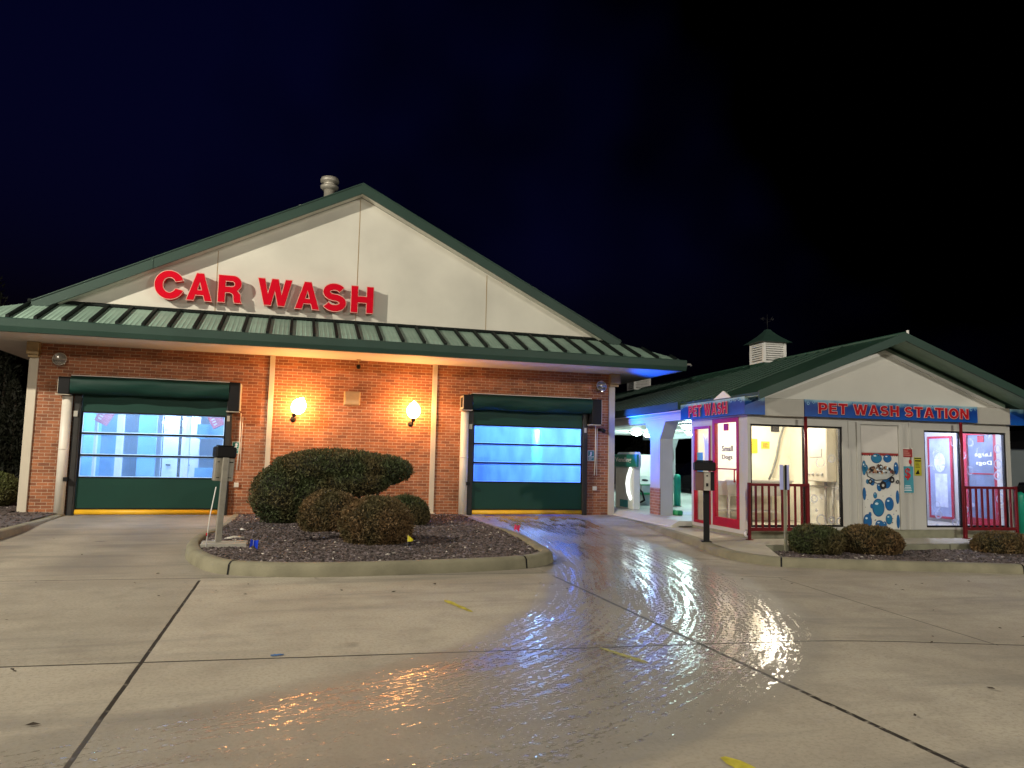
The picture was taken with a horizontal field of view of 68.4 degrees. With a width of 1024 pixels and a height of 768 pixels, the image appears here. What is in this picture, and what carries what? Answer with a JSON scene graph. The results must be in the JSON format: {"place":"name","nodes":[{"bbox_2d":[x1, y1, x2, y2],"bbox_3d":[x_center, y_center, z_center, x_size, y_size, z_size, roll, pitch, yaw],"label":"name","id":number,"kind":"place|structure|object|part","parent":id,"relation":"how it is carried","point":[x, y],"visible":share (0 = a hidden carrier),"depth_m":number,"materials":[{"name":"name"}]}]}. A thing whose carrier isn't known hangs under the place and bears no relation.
{"place":"outdoors","nodes":[
{"label":"outdoors","id":0,"kind":"place"},
{"bbox_2d":[0,361,22,467],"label":"conifer tree","id":1,"kind":"object","parent":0,"point":[4,382],"visible":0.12,"depth_m":33.18,"materials":[{"name":"green plant"}]},
{"bbox_2d":[0,379,25,478],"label":"conifer tree","id":2,"kind":"object","parent":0,"point":[9,453],"visible":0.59,"depth_m":27.68,"materials":[{"name":"green plant"}]},
{"bbox_2d":[0,277,26,439],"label":"conifer tree","id":3,"kind":"object","parent":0,"point":[10,360],"visible":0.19,"depth_m":42.26,"materials":[{"name":"green plant"}]},
{"bbox_2d":[0,502,54,528],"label":"gravel","id":4,"kind":"structure","parent":0,"point":[10,517],"depth_m":14.79,"materials":[{"name":"grey gravel"}]},
{"bbox_2d":[0,471,18,505],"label":"side bush","id":5,"kind":"object","parent":4,"relation":"on","point":[9,484],"visible":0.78,"depth_m":17.09,"materials":[{"name":"green plant"}]},
{"bbox_2d":[9,463,684,511],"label":"ground","id":6,"kind":"structure","parent":0,"point":[678,467],"depth_m":146.99,"materials":[{"name":"grey concrete"}]},
{"bbox_2d":[623,435,649,454],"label":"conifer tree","id":7,"kind":"object","parent":6,"relation":"on","point":[644,446],"visible":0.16,"depth_m":61.07,"materials":[{"name":"green plant"}]},
{"bbox_2d":[199,513,539,561],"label":"gravel","id":8,"kind":"structure","parent":0,"point":[416,548],"depth_m":10.97,"materials":[{"name":"grey gravel"}]},
{"bbox_2d":[205,487,216,546],"bbox_3d":[-4.105,1.854,10.250,0.106,0.901,0.019,5,-7,-31],"label":"marker stake","id":9,"kind":"object","parent":8,"relation":"on","point":[209,517],"visible":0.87,"depth_m":10.24,"materials":[{"name":"white paint"}]},
{"bbox_2d":[200,445,247,547],"bbox_3d":[-3.996,1.580,10.588,0.600,1.435,0.559,3,-6,-16],"label":"pay terminal","id":10,"kind":"object","parent":8,"relation":"on","point":[223,467],"visible":0.92,"depth_m":10.48,"materials":[{"name":"metal"}]},
{"bbox_2d":[224,536,243,538],"bbox_3d":[-4.169,2.314,11.317,0.296,0.067,0.051,6,-8,-42],"label":"pipe scrap","id":11,"kind":"object","parent":8,"relation":"on","point":[231,537],"visible":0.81,"depth_m":11.30,"materials":[{"name":"white plastic"}]},
{"bbox_2d":[250,539,257,548],"bbox_3d":[-3.454,2.167,10.077,0.110,0.190,0.039,3,-6,-16],"label":"marker flag","id":12,"kind":"object","parent":8,"relation":"on","point":[254,543],"visible":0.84,"depth_m":10.08,"materials":[{"name":"blue plastic"}]},
{"bbox_2d":[295,488,357,531],"bbox_3d":[-3.051,2.124,12.693,1.173,0.766,1.102,3,-6,-16],"label":"round bush","id":13,"kind":"object","parent":8,"relation":"on","point":[319,510],"visible":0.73,"depth_m":12.35,"materials":[{"name":"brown plant"}]},
{"bbox_2d":[246,446,414,523],"bbox_3d":[-3.537,1.992,14.912,3.234,1.541,1.969,3,-6,-16],"label":"yew bush","id":14,"kind":"object","parent":8,"relation":"on","point":[281,490],"visible":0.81,"depth_m":14.29,"materials":[{"name":"green plant"}]},
{"bbox_2d":[337,493,416,545],"bbox_3d":[-2.015,1.998,11.140,1.193,0.757,1.195,3,-6,-16],"label":"round bush","id":15,"kind":"object","parent":8,"relation":"on","point":[371,519],"visible":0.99,"depth_m":10.79,"materials":[{"name":"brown plant"}]},
{"bbox_2d":[393,493,431,524],"bbox_3d":[-2.014,2.370,14.238,1.038,0.619,0.958,3,-6,-16],"label":"round bush","id":16,"kind":"object","parent":8,"relation":"on","point":[417,506],"visible":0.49,"depth_m":14.05,"materials":[{"name":"green plant"}]},
{"bbox_2d":[514,525,519,531],"bbox_3d":[0.087,2.539,13.149,0.107,0.180,0.031,4,-6,-26],"label":"marker flag","id":17,"kind":"object","parent":8,"relation":"on","point":[516,527],"visible":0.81,"depth_m":13.15,"materials":[{"name":"red plastic"}]},
{"bbox_2d":[0,515,1023,767],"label":"pavement","id":18,"kind":"structure","parent":0,"point":[110,657],"depth_m":5.24,"materials":[{"name":"concrete"}]},
{"bbox_2d":[0,514,64,539],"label":"kerb","id":19,"kind":"structure","parent":18,"relation":"on","point":[5,532],"depth_m":12.67,"materials":[{"name":"concrete"}]},
{"bbox_2d":[0,175,691,515],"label":"car wash building","id":20,"kind":"structure","parent":18,"relation":"on","point":[146,398],"depth_m":17.78,"materials":[{"name":"brick"}]},
{"bbox_2d":[52,353,66,365],"bbox_3d":[-9.604,-0.524,16.010,0.290,0.282,0.241,3,-6,-16],"label":"flood lamp","id":21,"kind":"object","parent":20,"relation":"attached to","point":[59,359],"visible":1,"depth_m":15.96,"materials":[{"name":"silver metal"}]},
{"bbox_3d":[-7.853,1.355,16.272,3.645,2.952,0.445,3,-6,-16],"label":"roll up door","id":22,"kind":"part","parent":20,"relation":"part of","materials":[{"name":"green metal"}]},
{"bbox_2d":[232,442,240,452],"bbox_3d":[-6.211,1.432,16.949,0.180,0.260,0.016,3,-6,-16],"label":"notice sign","id":23,"kind":"object","parent":20,"relation":"attached to","point":[236,444],"visible":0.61,"depth_m":16.95,"materials":[{"name":"white"}]},
{"bbox_2d":[154,270,373,314],"bbox_3d":[-5.600,-2.089,17.297,4.782,0.685,0.202,3,-6,-16],"label":"car wash sign","id":24,"kind":"object","parent":20,"relation":"attached to","point":[200,280],"visible":1,"depth_m":17.22,"materials":[{"name":"red plastic"}]},
{"bbox_2d":[290,397,305,421],"bbox_3d":[-4.871,0.582,17.157,0.335,0.554,0.524,3,-6,-16],"label":"wall lamp","id":25,"kind":"object","parent":20,"relation":"attached to","point":[298,406],"visible":1,"depth_m":16.98,"materials":[{"name":"white glass"}]},
{"bbox_2d":[344,391,360,405],"bbox_3d":[-3.764,0.339,17.723,0.380,0.330,0.108,3,-6,-16],"label":"speaker box","id":26,"kind":"object","parent":20,"relation":"attached to","point":[352,398],"visible":1,"depth_m":17.68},
{"bbox_2d":[356,359,360,368],"bbox_3d":[-3.611,-0.466,17.725,0.100,0.218,0.100,3,-6,-16],"label":"security camera","id":27,"kind":"object","parent":20,"relation":"attached to","point":[358,366],"visible":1,"depth_m":17.69,"materials":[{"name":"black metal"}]},
{"bbox_2d":[407,401,419,426],"bbox_3d":[-2.356,0.708,17.887,0.316,0.594,0.524,3,-6,-16],"label":"wall lamp","id":28,"kind":"object","parent":20,"relation":"attached to","point":[413,410],"visible":1,"depth_m":17.70,"materials":[{"name":"white glass"}]},
{"bbox_3d":[0.473,1.769,18.690,3.645,2.952,0.446,3,-6,-16],"label":"roll up door","id":29,"kind":"part","parent":20,"relation":"part of","materials":[{"name":"green metal"}]},
{"bbox_2d":[588,451,593,460],"bbox_3d":[2.029,1.842,19.342,0.180,0.260,0.016,3,-6,-16],"label":"notice sign","id":30,"kind":"object","parent":20,"relation":"attached to","point":[590,455],"visible":1,"depth_m":19.34,"materials":[{"name":"white"}]},
{"bbox_2d":[596,381,606,390],"bbox_3d":[2.290,0.058,19.465,0.290,0.282,0.241,3,-6,-16],"label":"flood lamp","id":31,"kind":"object","parent":20,"relation":"attached to","point":[601,385],"visible":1,"depth_m":19.42,"materials":[{"name":"silver metal"}]},
{"bbox_2d":[185,514,552,576],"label":"kerb","id":32,"kind":"structure","parent":18,"relation":"on","point":[196,555],"depth_m":8.92,"materials":[{"name":"concrete"}]},
{"bbox_2d":[444,600,472,611],"bbox_3d":[-0.509,2.087,7.091,0.069,0.001,0.620,4,-6,-29],"label":"paint mark","id":33,"kind":"object","parent":18,"relation":"on","point":[457,605],"visible":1,"depth_m":7.10,"materials":[{"name":"yellow paint"}]},
{"bbox_2d":[599,647,648,662],"bbox_3d":[0.799,1.952,5.428,0.052,0.001,0.500,5,-7,-35],"label":"paint mark","id":34,"kind":"object","parent":18,"relation":"on","point":[634,658],"visible":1,"depth_m":5.38,"materials":[{"name":"yellow paint"}]},
{"bbox_2d":[720,756,754,767],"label":"paint mark","id":35,"kind":"object","parent":18,"relation":"on","point":[734,763],"visible":1,"depth_m":3.51,"materials":[{"name":"yellow paint"}]},
{"bbox_2d":[615,314,1023,538],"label":"wash bay building","id":36,"kind":"structure","parent":18,"relation":"on","point":[906,367],"depth_m":15.32,"materials":[{"name":"paint"}]},
{"bbox_2d":[629,431,643,435],"bbox_3d":[4.606,1.826,27.888,0.440,0.169,0.440,3,-6,-13],"label":"canopy lamp","id":37,"kind":"object","parent":36,"relation":"attached to","point":[636,433],"visible":1,"depth_m":27.74,"materials":[{"name":"white paint"}]},
{"bbox_2d":[678,423,691,429],"bbox_3d":[5.077,1.234,21.753,0.440,0.169,0.440,3,-6,-13],"label":"canopy lamp","id":38,"kind":"object","parent":36,"relation":"attached to","point":[687,426],"visible":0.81,"depth_m":21.60,"materials":[{"name":"white paint"}]},
{"bbox_2d":[683,430,691,435],"bbox_3d":[6.319,1.732,26.558,0.440,0.169,0.440,3,-6,-13],"label":"canopy lamp","id":39,"kind":"object","parent":36,"relation":"attached to","point":[688,432],"visible":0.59,"depth_m":26.42,"materials":[{"name":"white paint"}]},
{"bbox_2d":[693,426,710,524],"bbox_3d":[4.015,1.900,15.824,0.070,2.020,0.710,3,-6,-13],"label":"side window","id":40,"kind":"structure","parent":36,"relation":"in","point":[707,442],"depth_m":15.98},
{"bbox_2d":[681,396,764,419],"bbox_3d":[4.241,0.522,15.408,0.446,0.330,2.650,3,-6,-13],"label":"pet wash sign","id":41,"kind":"object","parent":36,"relation":"attached to","point":[743,405],"visible":0.98,"depth_m":14.80,"materials":[{"name":"blue"}]},
{"bbox_2d":[712,417,739,528],"bbox_3d":[4.241,1.745,14.907,0.114,2.140,1.020,3,-6,-13],"label":"entry door","id":42,"kind":"structure","parent":36,"relation":"in","point":[720,521],"depth_m":14.97,"materials":[{"name":"red metal"}]},
{"bbox_2d":[752,439,757,452],"bbox_3d":[5.250,1.359,16.549,0.320,0.310,0.019,3,-6,-13],"label":"wall notice","id":43,"kind":"object","parent":36,"relation":"attached to","point":[754,446],"depth_m":16.57,"materials":[{"name":"yellow paper"}]},
{"bbox_2d":[718,480,793,519],"bbox_3d":[5.058,2.469,15.964,1.570,0.880,0.770,3,-6,-13],"label":"dog tub","id":44,"kind":"object","parent":36,"relation":"in","point":[727,488],"visible":0.51,"depth_m":15.68,"materials":[{"name":"metal"}]},
{"bbox_2d":[761,441,769,448],"bbox_3d":[5.601,1.350,16.635,0.200,0.160,0.019,3,-6,-13],"label":"wall notice","id":45,"kind":"object","parent":36,"relation":"attached to","point":[765,445],"depth_m":16.63,"materials":[{"name":"yellow paper"}]},
{"bbox_2d":[771,426,778,431],"bbox_3d":[5.837,0.995,16.705,0.180,0.130,0.060,3,-6,-14],"label":"wall speaker","id":46,"kind":"object","parent":36,"relation":"attached to","point":[774,429],"depth_m":16.68,"materials":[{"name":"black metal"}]},
{"bbox_2d":[768,427,784,479],"bbox_3d":[5.800,1.410,16.487,0.445,1.384,0.048,3,-6,-13],"label":"dryer hose","id":47,"kind":"object","parent":36,"relation":"hanging from","point":[776,456],"visible":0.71,"depth_m":16.46,"materials":[{"name":"grey plastic"}]},
{"bbox_2d":[762,398,803,416],"bbox_3d":[5.165,0.451,14.351,0.846,0.335,0.104,3,-6,-13],"label":"blank board","id":48,"kind":"object","parent":36,"relation":"attached to","point":[784,407],"visible":1,"depth_m":14.30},
{"bbox_2d":[750,424,842,526],"bbox_3d":[5.433,1.756,14.404,1.988,1.928,0.065,3,-6,-13],"label":"window frame","id":49,"kind":"structure","parent":36,"relation":"in","point":[840,518],"depth_m":14.48,"materials":[{"name":"black metal"}]},
{"bbox_2d":[807,428,838,524],"bbox_3d":[6.311,1.873,15.664,0.257,2.000,1.650,3,-6,-13],"label":"wash console","id":50,"kind":"object","parent":36,"relation":"on","point":[822,446],"visible":0.86,"depth_m":15.30,"materials":[{"name":"metal"}]},
{"bbox_2d":[860,425,899,529],"bbox_3d":[7.218,1.830,14.802,0.880,2.035,0.056,3,-6,-13],"label":"service door","id":51,"kind":"structure","parent":36,"relation":"in","point":[874,438],"depth_m":14.85,"materials":[{"name":"white metal"}]},
{"bbox_2d":[802,399,977,422],"bbox_3d":[7.520,0.545,14.901,3.990,0.325,0.135,3,-6,-13],"label":"pet wash station sign","id":52,"kind":"object","parent":36,"relation":"attached to","point":[877,410],"visible":1,"depth_m":14.82,"materials":[{"name":"blue"}]},
{"bbox_2d":[903,448,913,492],"bbox_3d":[7.843,1.718,14.932,0.285,0.890,0.015,3,-6,-14],"label":"price poster","id":53,"kind":"object","parent":36,"relation":"attached to","point":[908,473],"visible":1,"depth_m":14.93,"materials":[{"name":"paper"}]},
{"bbox_2d":[914,457,921,475],"bbox_3d":[8.088,1.645,15.001,0.165,0.360,0.010,3,-6,-13],"label":"yellow notice","id":54,"kind":"object","parent":36,"relation":"attached to","point":[917,467],"visible":1,"depth_m":15.00,"materials":[{"name":"paper"}]},
{"bbox_2d":[927,436,954,519],"bbox_3d":[9.756,2.121,17.138,0.043,1.860,0.700,3,-6,-13],"label":"side window","id":55,"kind":"structure","parent":36,"relation":"in","point":[940,482],"depth_m":17.10,"materials":[{"name":"glass"}]},
{"bbox_2d":[924,430,1008,526],"bbox_3d":[9.212,1.935,15.311,2.008,1.928,0.065,3,-6,-13],"label":"window frame","id":56,"kind":"structure","parent":36,"relation":"in","point":[1002,449],"depth_m":15.33,"materials":[{"name":"black metal"}]},
{"bbox_2d":[963,434,998,524],"bbox_3d":[10.114,2.024,16.177,0.114,2.040,0.870,3,-6,-13],"label":"entry door","id":57,"kind":"structure","parent":36,"relation":"in","point":[982,469],"depth_m":16.22,"materials":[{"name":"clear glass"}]},
{"bbox_2d":[973,407,1009,424],"bbox_3d":[9.857,0.661,15.477,0.826,0.335,0.104,3,-6,-13],"label":"blank board","id":58,"kind":"object","parent":36,"relation":"attached to","point":[997,416],"visible":1,"depth_m":15.43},
{"bbox_2d":[1009,409,1023,425],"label":"blue sign board","id":59,"kind":"object","parent":36,"relation":"attached to","point":[1016,417],"visible":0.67,"depth_m":15.55,"materials":[{"name":"blue plastic"}]},
{"bbox_2d":[621,518,1023,573],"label":"kerb","id":60,"kind":"structure","parent":18,"relation":"on","point":[883,565],"depth_m":11.13,"materials":[{"name":"concrete"}]},
{"bbox_2d":[766,544,970,551],"bbox_3d":[7.851,3.010,13.793,7.170,0.156,0.059,3,-6,-14],"label":"slab edge","id":61,"kind":"object","parent":18,"relation":"on","point":[774,548],"visible":0.21,"depth_m":13.69,"materials":[{"name":"concrete"}]},
{"bbox_2d":[775,549,1023,563],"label":"planting bed","id":62,"kind":"object","parent":18,"relation":"on","point":[953,560],"visible":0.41,"depth_m":12.63,"materials":[{"name":"gravel"}]},
{"bbox_2d":[779,465,788,551],"bbox_3d":[4.732,2.159,13.032,0.190,1.510,0.050,3,-6,-16],"label":"sign post","id":63,"kind":"object","parent":62,"relation":"on","point":[784,478],"visible":0.96,"depth_m":13.05,"materials":[{"name":"metal"}]},
{"bbox_2d":[787,523,846,555],"bbox_3d":[5.174,2.624,12.810,0.923,0.544,0.895,3,-6,-16],"label":"clipped bush","id":64,"kind":"object","parent":62,"relation":"on","point":[810,538],"visible":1,"depth_m":12.56,"materials":[{"name":"green plant"}]},
{"bbox_2d":[840,523,906,555],"bbox_3d":[6.184,2.670,13.024,1.135,0.535,0.977,3,-6,-16],"label":"clipped bush","id":65,"kind":"object","parent":62,"relation":"on","point":[866,538],"visible":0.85,"depth_m":12.74,"materials":[{"name":"brown plant"}]},
{"bbox_2d":[968,530,1023,553],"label":"clipped bush","id":66,"kind":"object","parent":62,"relation":"on","point":[998,542],"visible":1,"depth_m":13.35,"materials":[{"name":"brown plant"}]},
{"bbox_2d":[0,0,1023,463],"label":"sky","id":67,"kind":"structure","parent":0,"point":[677,176],"materials":[{"name":"black"}]},
{"bbox_2d":[613,489,691,526],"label":"bay floor","id":68,"kind":"structure","parent":0,"point":[645,515],"depth_m":18.19,"materials":[{"name":"grey concrete"}]},
{"bbox_2d":[614,452,640,509],"bbox_3d":[3.077,2.557,20.004,0.285,1.490,1.700,3,-6,-13],"label":"vending machine","id":69,"kind":"object","parent":68,"relation":"on","point":[627,465],"visible":0.98,"depth_m":19.73,"materials":[{"name":"white metal"}]},
{"bbox_2d":[640,476,649,504],"bbox_3d":[3.970,2.988,21.797,1.076,1.020,1.276,3,-6,-13],"label":"vacuum station","id":70,"kind":"object","parent":68,"relation":"on","point":[644,490],"visible":0.33,"depth_m":21.54,"materials":[{"name":"green plastic"}]},
{"bbox_2d":[673,474,681,506],"bbox_3d":[4.685,3.014,21.337,0.240,0.910,0.236,3,-6,-13],"label":"bollard","id":71,"kind":"object","parent":68,"relation":"on","point":[677,490],"visible":0.99,"depth_m":21.26,"materials":[{"name":"metal"}]},
{"bbox_2d":[673,509,682,515],"bbox_3d":[3.904,3.060,17.937,0.180,0.120,0.440,3,-6,-14],"label":"wheel stop","id":72,"kind":"object","parent":68,"relation":"on","point":[677,512],"visible":0.76,"depth_m":17.75,"materials":[{"name":"green plastic"}]},
{"bbox_2d":[628,518,971,555],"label":"sidewalk","id":73,"kind":"structure","parent":0,"point":[754,546],"depth_m":13.85,"materials":[{"name":"concrete"}]},
{"bbox_2d":[693,460,715,541],"bbox_3d":[3.401,2.068,13.315,0.360,1.430,0.360,0,-6,9],"label":"coin terminal","id":74,"kind":"object","parent":73,"relation":"on","point":[704,482],"visible":1,"depth_m":13.26,"materials":[{"name":"black metal"}]},
{"bbox_2d":[746,416,809,539],"bbox_3d":[4.968,1.734,14.031,1.330,2.300,0.100,3,-6,-13],"label":"guard rail","id":75,"kind":"object","parent":73,"relation":"on","point":[806,485],"visible":0.75,"depth_m":13.98,"materials":[{"name":"red metal"}]},
{"bbox_2d":[959,422,1018,538],"bbox_3d":[9.612,1.942,15.146,1.350,2.300,0.100,3,-6,-13],"label":"guard rail","id":76,"kind":"object","parent":73,"relation":"on","point":[966,528],"visible":0.88,"depth_m":15.06,"materials":[{"name":"red metal"}]},
{"bbox_2d":[1018,492,1023,533],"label":"bollard","id":77,"kind":"object","parent":73,"relation":"on","point":[1021,509],"visible":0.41,"depth_m":15.84,"materials":[{"name":"plastic"}]},
{"bbox_2d":[614,484,1014,532],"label":"lot","id":78,"kind":"structure","parent":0,"point":[685,490],"depth_m":34.94,"materials":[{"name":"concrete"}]},
{"bbox_2d":[1010,431,1023,501],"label":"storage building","id":79,"kind":"structure","parent":0,"point":[1017,453],"depth_m":32.69,"materials":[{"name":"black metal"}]},
{"bbox_2d":[1017,482,1023,492],"bbox_3d":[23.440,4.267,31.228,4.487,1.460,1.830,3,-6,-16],"label":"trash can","id":80,"kind":"object","parent":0,"point":[1020,487],"visible":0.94,"depth_m":31.30,"materials":[{"name":"black plastic"}]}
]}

